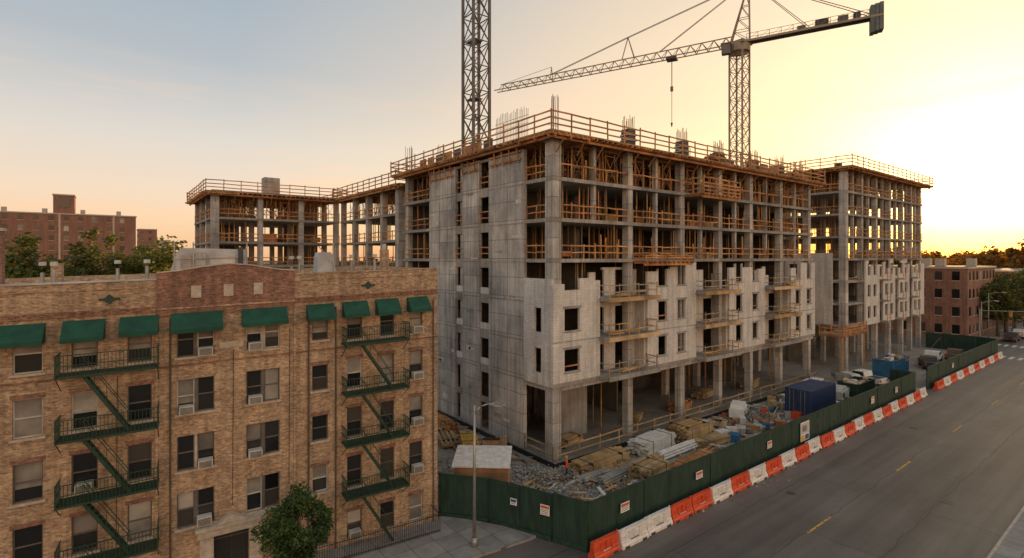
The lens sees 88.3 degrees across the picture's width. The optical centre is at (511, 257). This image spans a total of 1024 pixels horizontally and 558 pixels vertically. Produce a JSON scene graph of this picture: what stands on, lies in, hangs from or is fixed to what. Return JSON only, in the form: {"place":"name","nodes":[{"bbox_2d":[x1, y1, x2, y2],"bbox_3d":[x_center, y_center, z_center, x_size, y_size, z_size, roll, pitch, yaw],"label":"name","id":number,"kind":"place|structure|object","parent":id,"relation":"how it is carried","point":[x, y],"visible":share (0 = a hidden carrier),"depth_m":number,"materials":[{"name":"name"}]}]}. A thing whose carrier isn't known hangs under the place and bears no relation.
{"place":"outdoors","nodes":[
{"label":"outdoors","id":0,"kind":"place"},
{"bbox_2d":[0,194,136,270],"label":"brick apartment block","id":1,"kind":"structure","parent":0,"point":[60,227],"depth_m":160.30,"materials":[{"name":"brick"}]},
{"bbox_2d":[1,214,124,268],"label":"windows","id":2,"kind":"structure","parent":1,"relation":"in","point":[3,216],"depth_m":159.57,"materials":[{"name":"black glass"}]},
{"bbox_2d":[136,229,157,256],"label":"walls","id":3,"kind":"structure","parent":0,"point":[146,235],"depth_m":271.83,"materials":[{"name":"brick"}]},
{"bbox_2d":[0,228,388,283],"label":"roof vents","id":4,"kind":"object","parent":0,"point":[324,261],"visible":0.78,"depth_m":33.13,"materials":[{"name":"grey metal"}]},
{"bbox_2d":[171,242,247,269],"bbox_3d":[-18.075,0.360,31.403,3.938,2.604,3.232,0,0,-31],"label":"roof bulkhead","id":5,"kind":"object","parent":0,"point":[184,258],"visible":0.51,"depth_m":30.14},
{"bbox_2d":[15,312,420,538],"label":"window blinds","id":6,"kind":"object","parent":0,"point":[33,426],"depth_m":25.40,"materials":[{"name":"beige fabric"}]},
{"bbox_2d":[310,516,535,557],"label":"sidewalk","id":7,"kind":"structure","parent":0,"point":[452,538],"depth_m":30.34,"materials":[{"name":"concrete"}]},
{"bbox_2d":[249,481,334,557],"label":"street tree","id":8,"kind":"object","parent":7,"relation":"on","point":[285,536],"visible":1,"depth_m":24.70,"materials":[{"name":"green plant"}]},
{"bbox_2d":[293,504,440,557],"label":"iron fence","id":9,"kind":"object","parent":7,"relation":"on","point":[382,530],"visible":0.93,"depth_m":29.68,"materials":[{"name":"metal"}]},
{"bbox_2d":[471,401,504,547],"bbox_3d":[-1.381,12.245,29.793,1.950,8.270,0.400,0,0,13],"label":"street lamp","id":10,"kind":"object","parent":7,"relation":"on","point":[474,543],"visible":1,"depth_m":29.89,"materials":[{"name":"metal"}]},
{"bbox_2d":[0,0,1023,260],"label":"sky","id":11,"kind":"structure","parent":0,"point":[126,107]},
{"bbox_2d":[263,261,1022,516],"bbox_3d":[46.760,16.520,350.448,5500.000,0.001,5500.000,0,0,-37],"label":"ground","id":12,"kind":"structure","parent":0,"point":[1001,327],"depth_m":110.76,"materials":[{"name":"concrete"}]},
{"bbox_2d":[5,228,187,278],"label":"tree belt","id":13,"kind":"object","parent":12,"relation":"on","point":[84,263],"visible":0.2,"depth_m":89.04,"materials":[{"name":"green plant"}]},
{"bbox_2d":[0,264,436,557],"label":"walls","id":14,"kind":"structure","parent":12,"relation":"on","point":[230,417],"depth_m":26.98,"materials":[{"name":"beige brick"}]},
{"bbox_2d":[0,296,431,348],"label":"awnings","id":15,"kind":"object","parent":14,"relation":"attached to","point":[25,335],"visible":1,"depth_m":25.72,"materials":[{"name":"green fabric"}]},
{"bbox_2d":[9,332,424,557],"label":"sills","id":16,"kind":"structure","parent":14,"relation":"attached to","point":[71,453],"depth_m":26.28,"materials":[{"name":"stone"}]},
{"bbox_2d":[13,312,421,557],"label":"window frames","id":17,"kind":"structure","parent":14,"relation":"in","point":[195,394],"depth_m":26.36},
{"bbox_2d":[15,315,420,557],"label":"window glass","id":18,"kind":"object","parent":14,"relation":"attached to","point":[81,462],"visible":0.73,"depth_m":26.54,"materials":[{"name":"black glass"}]},
{"bbox_2d":[0,263,438,557],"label":"trim","id":19,"kind":"structure","parent":14,"relation":"attached to","point":[195,292],"depth_m":26.23,"materials":[{"name":"stone"}]},
{"bbox_2d":[195,510,265,557],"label":"entrance","id":20,"kind":"object","parent":14,"relation":"attached to","point":[226,536],"visible":0.9,"depth_m":27.02,"materials":[{"name":"stone"}]},
{"bbox_2d":[74,325,423,540],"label":"air conditioners","id":21,"kind":"object","parent":14,"relation":"attached to","point":[205,519],"visible":0.98,"depth_m":27.27,"materials":[{"name":"metal"}]},
{"bbox_2d":[116,299,433,557],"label":"downpipes","id":22,"kind":"object","parent":14,"relation":"attached to","point":[289,426],"visible":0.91,"depth_m":28.94,"materials":[{"name":"brown metal"}]},
{"bbox_2d":[848,239,1023,267],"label":"autumn tree belt","id":23,"kind":"object","parent":12,"relation":"on","point":[1011,257],"visible":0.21,"depth_m":197.15,"materials":[{"name":"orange plant"}]},
{"bbox_2d":[437,337,948,511],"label":"construction site ground","id":24,"kind":"structure","parent":0,"point":[826,368],"depth_m":76.52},
{"bbox_2d":[195,194,338,268],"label":"columns","id":25,"kind":"structure","parent":24,"relation":"on","point":[211,226],"depth_m":78.29,"materials":[{"name":"concrete"}]},
{"bbox_2d":[185,189,342,208],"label":"deck formwork","id":26,"kind":"object","parent":25,"relation":"on","point":[273,198],"visible":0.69,"depth_m":75.86,"materials":[{"name":"brown wood"}]},
{"bbox_2d":[187,178,346,200],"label":"deck railing","id":27,"kind":"object","parent":26,"relation":"on","point":[257,190],"visible":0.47,"depth_m":74.28,"materials":[{"name":"wood"}]},
{"bbox_2d":[261,177,279,193],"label":"stair core form","id":28,"kind":"object","parent":26,"relation":"on","point":[268,180],"visible":0.57,"depth_m":80.37,"materials":[{"name":"concrete"}]},
{"bbox_2d":[194,217,339,266],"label":"slabs","id":29,"kind":"structure","parent":25,"relation":"on","point":[268,223],"depth_m":77.59,"materials":[{"name":"concrete"}]},
{"bbox_2d":[196,208,339,264],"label":"edge railings","id":30,"kind":"object","parent":29,"relation":"on","point":[228,233],"visible":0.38,"depth_m":75.65,"materials":[{"name":"wood"}]},
{"bbox_2d":[219,204,317,268],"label":"interior walls","id":31,"kind":"structure","parent":29,"relation":"on","point":[309,230],"depth_m":86.33,"materials":[{"name":"concrete"}]},
{"bbox_2d":[219,213,320,263],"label":"floor materials","id":32,"kind":"object","parent":29,"relation":"on","point":[267,236],"visible":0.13,"depth_m":76.72,"materials":[{"name":"brown wood"}]},
{"bbox_2d":[219,197,333,267],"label":"shoring","id":33,"kind":"object","parent":29,"relation":"on","point":[247,204],"visible":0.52,"depth_m":78.02,"materials":[{"name":"metal"}]},
{"bbox_2d":[341,188,404,266],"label":"columns","id":34,"kind":"structure","parent":24,"relation":"on","point":[399,233],"depth_m":68.56,"materials":[{"name":"concrete"}]},
{"bbox_2d":[332,183,404,204],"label":"deck formwork","id":35,"kind":"object","parent":34,"relation":"on","point":[374,192],"visible":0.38,"depth_m":71.27,"materials":[{"name":"brown wood"}]},
{"bbox_2d":[332,169,404,197],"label":"deck railing","id":36,"kind":"object","parent":35,"relation":"on","point":[363,188],"visible":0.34,"depth_m":70.82,"materials":[{"name":"wood"}]},
{"bbox_2d":[340,212,404,266],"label":"slabs","id":37,"kind":"structure","parent":34,"relation":"on","point":[377,220],"depth_m":73.36,"materials":[{"name":"concrete"}]},
{"bbox_2d":[343,203,394,265],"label":"edge railings","id":38,"kind":"object","parent":37,"relation":"on","point":[369,237],"visible":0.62,"depth_m":72.90,"materials":[{"name":"wood"}]},
{"bbox_2d":[350,192,394,264],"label":"shoring","id":39,"kind":"object","parent":37,"relation":"on","point":[388,223],"visible":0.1,"depth_m":74.31,"materials":[{"name":"wood"}]},
{"bbox_2d":[437,428,459,447],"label":"lumber stack","id":40,"kind":"object","parent":24,"relation":"on","point":[450,436],"visible":0.77,"depth_m":47.07,"materials":[{"name":"wood"}]},
{"bbox_2d":[437,412,460,432],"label":"formwork stack","id":41,"kind":"object","parent":24,"relation":"on","point":[445,422],"visible":0.66,"depth_m":49.64,"materials":[{"name":"wood"}]},
{"bbox_2d":[461,0,490,165],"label":"tower crane","id":42,"kind":"object","parent":24,"relation":"on","point":[475,41],"visible":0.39,"depth_m":55.03,"materials":[{"name":"paint"}]},
{"bbox_2d":[428,147,526,447],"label":"shear walls","id":43,"kind":"structure","parent":24,"relation":"on","point":[505,263],"depth_m":49.65,"materials":[{"name":"concrete"}]},
{"bbox_2d":[451,445,511,483],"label":"site shed","id":44,"kind":"structure","parent":24,"relation":"on","point":[493,461],"depth_m":35.66,"materials":[{"name":"brown wood"}]},
{"bbox_2d":[568,446,630,474],"bbox_3d":[7.034,16.075,41.885,5.940,0.810,1.620,0,0,-40],"label":"lumber stack","id":45,"kind":"object","parent":24,"relation":"on","point":[600,459],"visible":0.97,"depth_m":41.37,"materials":[{"name":"wood"}]},
{"bbox_2d":[403,176,812,468],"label":"slabs","id":46,"kind":"structure","parent":24,"relation":"on","point":[650,402],"depth_m":53.03,"materials":[{"name":"concrete"}]},
{"bbox_2d":[561,431,583,447],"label":"lumber stack","id":47,"kind":"object","parent":46,"relation":"on","point":[571,437],"visible":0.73,"depth_m":45.46,"materials":[{"name":"wood"}]},
{"bbox_2d":[413,165,774,434],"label":"interior walls","id":48,"kind":"structure","parent":46,"relation":"on","point":[574,401],"depth_m":55.92,"materials":[{"name":"concrete"}]},
{"bbox_2d":[405,138,810,459],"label":"columns","id":49,"kind":"structure","parent":46,"relation":"on","point":[552,271],"depth_m":52.80,"materials":[{"name":"concrete"}]},
{"bbox_2d":[412,143,803,427],"bbox_3d":[13.365,3.305,66.684,45.432,25.490,26.275,0,0,-37],"label":"shoring","id":50,"kind":"object","parent":46,"relation":"on","point":[563,168],"visible":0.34,"depth_m":51.05,"materials":[{"name":"wood"}]},
{"bbox_2d":[391,128,826,192],"bbox_3d":[13.356,-9.260,66.103,48.681,1.700,29.397,0,0,-37],"label":"deck formwork","id":51,"kind":"object","parent":50,"relation":"on","point":[576,141],"visible":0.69,"depth_m":51.07,"materials":[{"name":"brown wood"}]},
{"bbox_2d":[405,94,801,170],"bbox_3d":[13.252,-11.755,66.073,45.518,3.292,25.897,0,0,-37],"label":"rebar","id":52,"kind":"object","parent":51,"relation":"on","point":[678,133],"visible":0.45,"depth_m":49.71,"materials":[{"name":"metal"}]},
{"bbox_2d":[390,108,824,182],"bbox_3d":[13.378,-10.714,66.434,48.347,1.652,28.988,0,0,-37],"label":"deck railing","id":53,"kind":"object","parent":51,"relation":"on","point":[608,135],"visible":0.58,"depth_m":49.74,"materials":[{"name":"brown wood"}]},
{"bbox_2d":[420,138,807,178],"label":"deck materials","id":54,"kind":"object","parent":51,"relation":"on","point":[705,157],"visible":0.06,"depth_m":58.08,"materials":[{"name":"brown wood"}]},
{"bbox_2d":[620,129,801,174],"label":"column forms","id":55,"kind":"structure","parent":51,"relation":"on","point":[629,141],"depth_m":54.31,"materials":[{"name":"concrete"}]},
{"bbox_2d":[404,150,816,461],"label":"edge railings","id":56,"kind":"object","parent":46,"relation":"on","point":[702,253],"visible":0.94,"depth_m":51.24,"materials":[{"name":"wood"}]},
{"bbox_2d":[524,262,814,388],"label":"block walls","id":57,"kind":"structure","parent":46,"relation":"on","point":[553,340],"depth_m":49.09,"materials":[{"name":"concrete"}]},
{"bbox_2d":[599,282,802,381],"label":"balconies","id":58,"kind":"structure","parent":57,"relation":"attached to","point":[625,373],"depth_m":52.19,"materials":[{"name":"concrete"}]},
{"bbox_2d":[563,178,790,258],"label":"floor materials","id":59,"kind":"object","parent":46,"relation":"on","point":[613,218],"visible":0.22,"depth_m":56.48,"materials":[{"name":"brown wood"}]},
{"bbox_2d":[633,174,740,265],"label":"loading platform","id":60,"kind":"structure","parent":46,"relation":"on","point":[703,195],"depth_m":51.52,"materials":[{"name":"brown wood"}]},
{"bbox_2d":[690,386,712,398],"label":"lumber stack","id":61,"kind":"object","parent":46,"relation":"on","point":[705,392],"visible":0.83,"depth_m":60.23,"materials":[{"name":"wood"}]},
{"bbox_2d":[437,409,794,511],"bbox_3d":[15.589,16.035,48.315,58.940,1.282,28.561,0,0,-9],"label":"rubble","id":62,"kind":"object","parent":24,"relation":"on","point":[519,470],"visible":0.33,"depth_m":39.23,"materials":[{"name":"stone"}]},
{"bbox_2d":[595,456,644,487],"bbox_3d":[8.562,16.226,40.154,6.556,0.528,1.200,0,0,-43],"label":"pipe stack","id":63,"kind":"object","parent":24,"relation":"on","point":[617,474],"visible":0.57,"depth_m":38.87,"materials":[{"name":"metal"}]},
{"bbox_2d":[437,380,849,500],"bbox_3d":[15.077,16.200,60.409,54.231,0.999,35.680,0,0,-37],"label":"construction debris","id":64,"kind":"object","parent":24,"relation":"on","point":[775,403],"visible":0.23,"depth_m":48.47,"materials":[{"name":"wood"}]},
{"bbox_2d":[627,456,670,480],"bbox_3d":[10.250,15.925,39.553,3.375,1.110,1.820,0,0,-44],"label":"timber stack","id":65,"kind":"object","parent":24,"relation":"on","point":[646,467],"visible":0.85,"depth_m":39.12,"materials":[{"name":"wood"}]},
{"bbox_2d":[626,428,676,455],"bbox_3d":[12.034,15.825,45.203,5.021,1.310,2.020,0,0,-43],"label":"white panel stack","id":66,"kind":"object","parent":24,"relation":"on","point":[652,441],"visible":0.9,"depth_m":44.30,"materials":[{"name":"metal"}]},
{"bbox_2d":[658,439,698,459],"bbox_3d":[13.934,16.172,44.641,5.547,0.637,1.200,0,0,-39],"label":"pipe stack","id":67,"kind":"object","parent":24,"relation":"on","point":[672,451],"visible":0.93,"depth_m":44.16,"materials":[{"name":"white plastic"}]},
{"bbox_2d":[494,0,883,368],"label":"tower crane","id":68,"kind":"object","parent":24,"relation":"on","point":[741,47],"visible":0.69,"depth_m":77.58,"materials":[{"name":"paint"}]},
{"bbox_2d":[666,416,713,443],"bbox_3d":[16.102,15.705,47.935,4.424,1.550,2.420,0,0,-37],"label":"lumber stack","id":69,"kind":"object","parent":24,"relation":"on","point":[687,428],"visible":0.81,"depth_m":47.14,"materials":[{"name":"wood"}]},
{"bbox_2d":[671,448,712,465],"bbox_3d":[14.626,16.285,42.655,5.431,0.390,1.220,0,0,-43],"label":"lumber stack","id":70,"kind":"object","parent":24,"relation":"on","point":[695,454],"visible":0.54,"depth_m":42.81,"materials":[{"name":"wood"}]},
{"bbox_2d":[693,430,737,447],"bbox_3d":[18.220,16.145,47.031,5.282,0.670,1.220,0,0,-32],"label":"timber stack","id":71,"kind":"object","parent":24,"relation":"on","point":[711,438],"visible":0.73,"depth_m":46.38,"materials":[{"name":"wood"}]},
{"bbox_2d":[728,400,748,424],"bbox_3d":[22.761,15.560,53.181,1.760,1.820,5.106,0,0,30],"label":"concrete pump trailer","id":72,"kind":"object","parent":24,"relation":"on","point":[737,408],"visible":0.75,"depth_m":52.47,"materials":[{"name":"white paint"}]},
{"bbox_2d":[785,379,835,416],"bbox_3d":[31.704,14.958,56.024,6.172,2.924,2.550,0,0,-37],"label":"shipping container","id":73,"kind":"object","parent":24,"relation":"on","point":[807,397],"visible":0.75,"depth_m":54.70,"materials":[{"name":"blue metal"}]},
{"bbox_2d":[787,326,856,360],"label":"ground floor walls","id":74,"kind":"structure","parent":24,"relation":"on","point":[794,351],"depth_m":89.19,"materials":[{"name":"concrete"}]},
{"bbox_2d":[819,321,866,370],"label":"loading platform","id":75,"kind":"structure","parent":24,"relation":"on","point":[843,332],"depth_m":71.21,"materials":[{"name":"brown wood"}]},
{"bbox_2d":[767,170,920,370],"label":"columns","id":76,"kind":"structure","parent":24,"relation":"on","point":[841,286],"depth_m":85.81,"materials":[{"name":"concrete"}]},
{"bbox_2d":[783,190,922,327],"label":"slabs","id":77,"kind":"structure","parent":76,"relation":"on","point":[852,300],"depth_m":84.94,"materials":[{"name":"concrete"}]},
{"bbox_2d":[790,260,856,312],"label":"interior walls","id":78,"kind":"structure","parent":77,"relation":"on","point":[793,265],"depth_m":98.26,"materials":[{"name":"concrete"}]},
{"bbox_2d":[785,172,912,257],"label":"shoring","id":79,"kind":"object","parent":77,"relation":"on","point":[830,180],"visible":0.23,"depth_m":83.01,"materials":[{"name":"wood"}]},
{"bbox_2d":[783,183,921,320],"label":"edge railings","id":80,"kind":"object","parent":77,"relation":"on","point":[885,231],"visible":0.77,"depth_m":83.57,"materials":[{"name":"brown wood"}]},
{"bbox_2d":[783,253,923,324],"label":"block walls","id":81,"kind":"structure","parent":77,"relation":"on","point":[823,262],"depth_m":82.50,"materials":[{"name":"concrete"}]},
{"bbox_2d":[878,258,919,322],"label":"balconies","id":82,"kind":"structure","parent":81,"relation":"attached to","point":[901,318],"depth_m":87.31,"materials":[{"name":"concrete"}]},
{"bbox_2d":[785,164,933,194],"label":"deck formwork","id":83,"kind":"object","parent":76,"relation":"on","point":[865,172],"visible":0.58,"depth_m":82.89,"materials":[{"name":"brown wood"}]},
{"bbox_2d":[768,153,932,185],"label":"deck railing","id":84,"kind":"object","parent":83,"relation":"on","point":[874,167],"visible":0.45,"depth_m":80.30,"materials":[{"name":"wood"}]},
{"bbox_2d":[837,376,875,396],"bbox_3d":[41.218,15.374,63.050,5.279,2.240,2.345,0,0,-37],"label":"dumpster","id":85,"kind":"object","parent":24,"relation":"on","point":[857,385],"visible":0.73,"depth_m":61.94,"materials":[{"name":"green metal"}]},
{"bbox_2d":[849,369,887,384],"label":"pickup truck","id":86,"kind":"object","parent":24,"relation":"on","point":[866,373],"visible":0.4,"depth_m":68.43,"materials":[{"name":"white paint"}]},
{"bbox_2d":[872,353,909,377],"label":"dumpster","id":87,"kind":"object","parent":24,"relation":"on","point":[882,365],"visible":0.72,"depth_m":72.81,"materials":[{"name":"blue paint"}]},
{"bbox_2d":[916,332,997,389],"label":"construction fence","id":88,"kind":"object","parent":24,"relation":"on","point":[976,349],"visible":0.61,"depth_m":83.45,"materials":[{"name":"green metal"}]},
{"bbox_2d":[479,336,1023,557],"bbox_3d":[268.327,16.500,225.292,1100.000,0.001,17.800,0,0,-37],"label":"road","id":89,"kind":"structure","parent":0,"point":[864,495],"depth_m":36.47,"materials":[{"name":"grey asphalt"}]},
{"bbox_2d":[437,473,587,551],"bbox_3d":[-0.509,15.072,32.439,11.077,2.856,1.456,0,0,24],"label":"construction fence","id":90,"kind":"object","parent":89,"relation":"on","point":[565,523],"visible":0.94,"depth_m":31.76,"materials":[{"name":"green metal"}]},
{"bbox_2d":[588,529,620,557],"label":"traffic barrier","id":91,"kind":"object","parent":89,"relation":"on","point":[606,545],"visible":1,"depth_m":29.18,"materials":[{"name":"orange plastic"}]},
{"bbox_2d":[618,517,648,549],"bbox_3d":[7.023,15.973,30.700,2.370,1.050,0.660,0,0,-38],"label":"traffic barrier","id":92,"kind":"object","parent":89,"relation":"on","point":[630,535],"visible":0.96,"depth_m":30.46,"materials":[{"name":"white plastic"}]},
{"bbox_2d":[643,505,672,535],"bbox_3d":[8.892,15.973,32.207,2.370,1.050,0.660,0,0,-37],"label":"traffic barrier","id":93,"kind":"object","parent":89,"relation":"on","point":[659,520],"visible":0.94,"depth_m":32.00,"materials":[{"name":"white plastic"}]},
{"bbox_2d":[670,496,693,523],"bbox_3d":[10.733,15.973,33.584,2.170,1.050,0.660,0,0,-38],"label":"traffic barrier","id":94,"kind":"object","parent":89,"relation":"on","point":[681,510],"visible":0.96,"depth_m":33.36,"materials":[{"name":"orange plastic"}]},
{"bbox_2d":[691,487,712,512],"bbox_3d":[12.479,15.973,34.924,2.170,1.050,0.660,0,0,-37],"label":"traffic barrier","id":95,"kind":"object","parent":89,"relation":"on","point":[702,500],"visible":0.94,"depth_m":34.70,"materials":[{"name":"orange plastic"}]},
{"bbox_2d":[710,478,732,503],"bbox_3d":[14.340,15.973,36.276,2.370,1.050,0.660,0,0,-37],"label":"traffic barrier","id":96,"kind":"object","parent":89,"relation":"on","point":[723,490],"visible":0.95,"depth_m":36.03,"materials":[{"name":"white plastic"}]},
{"bbox_2d":[728,470,750,493],"bbox_3d":[16.239,15.973,37.743,2.370,1.050,0.660,0,0,-37],"label":"traffic barrier","id":97,"kind":"object","parent":89,"relation":"on","point":[740,482],"visible":0.94,"depth_m":37.53,"materials":[{"name":"orange plastic"}]},
{"bbox_2d":[588,372,915,551],"bbox_3d":[25.871,15.067,46.969,55.440,2.867,1.619,0,0,-37],"label":"construction fence","id":98,"kind":"object","parent":89,"relation":"on","point":[653,494],"visible":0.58,"depth_m":37.71,"materials":[{"name":"green metal"}]},
{"bbox_2d":[748,462,767,484],"bbox_3d":[18.164,15.973,39.177,2.370,1.050,0.660,0,0,-37],"label":"traffic barrier","id":99,"kind":"object","parent":89,"relation":"on","point":[758,473],"visible":0.95,"depth_m":38.95,"materials":[{"name":"white plastic"}]},
{"bbox_2d":[765,455,783,476],"bbox_3d":[20.082,15.973,40.619,2.370,1.050,0.660,0,0,-37],"label":"traffic barrier","id":100,"kind":"object","parent":89,"relation":"on","point":[774,466],"visible":0.92,"depth_m":40.42,"materials":[{"name":"orange plastic"}]},
{"bbox_2d":[778,448,796,468],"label":"traffic barrier","id":101,"kind":"object","parent":89,"relation":"on","point":[789,458],"visible":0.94,"depth_m":41.92,"materials":[{"name":"white plastic"}]},
{"bbox_2d":[794,442,810,461],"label":"traffic barrier","id":102,"kind":"object","parent":89,"relation":"on","point":[802,452],"visible":0.94,"depth_m":43.31,"materials":[{"name":"orange plastic"}]},
{"bbox_2d":[869,266,996,338],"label":"walls","id":103,"kind":"structure","parent":0,"point":[964,284],"depth_m":107.91,"materials":[{"name":"red brick"}]},
{"bbox_2d":[878,270,994,334],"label":"windows","id":104,"kind":"structure","parent":103,"relation":"attached to","point":[955,295],"depth_m":107.76,"materials":[{"name":"black glass"}]},
{"bbox_2d":[921,258,976,265],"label":"roof vents","id":105,"kind":"object","parent":103,"relation":"on","point":[943,261],"visible":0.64,"depth_m":119.31,"materials":[{"name":"metal"}]},
{"bbox_2d":[869,334,1023,356],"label":"cross street","id":106,"kind":"structure","parent":0,"point":[1007,351],"depth_m":97.04,"materials":[{"name":"asphalt"}]},
{"bbox_2d":[982,322,1023,339],"bbox_3d":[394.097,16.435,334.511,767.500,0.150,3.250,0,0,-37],"label":"sidewalk","id":107,"kind":"structure","parent":0,"point":[1002,333],"depth_m":115.56,"materials":[{"name":"concrete"}]},
{"bbox_2d":[978,281,1023,336],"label":"street tree","id":108,"kind":"object","parent":107,"relation":"on","point":[1008,301],"visible":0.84,"depth_m":108.77,"materials":[{"name":"green plant"}]},
{"bbox_2d":[993,274,1023,332],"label":"street tree","id":109,"kind":"object","parent":107,"relation":"on","point":[1014,288],"visible":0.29,"depth_m":113.23,"materials":[{"name":"green plant"}]},
{"bbox_2d":[987,506,1023,557],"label":"sidewalk","id":110,"kind":"structure","parent":0,"point":[1010,543],"depth_m":30.32,"materials":[{"name":"concrete"}]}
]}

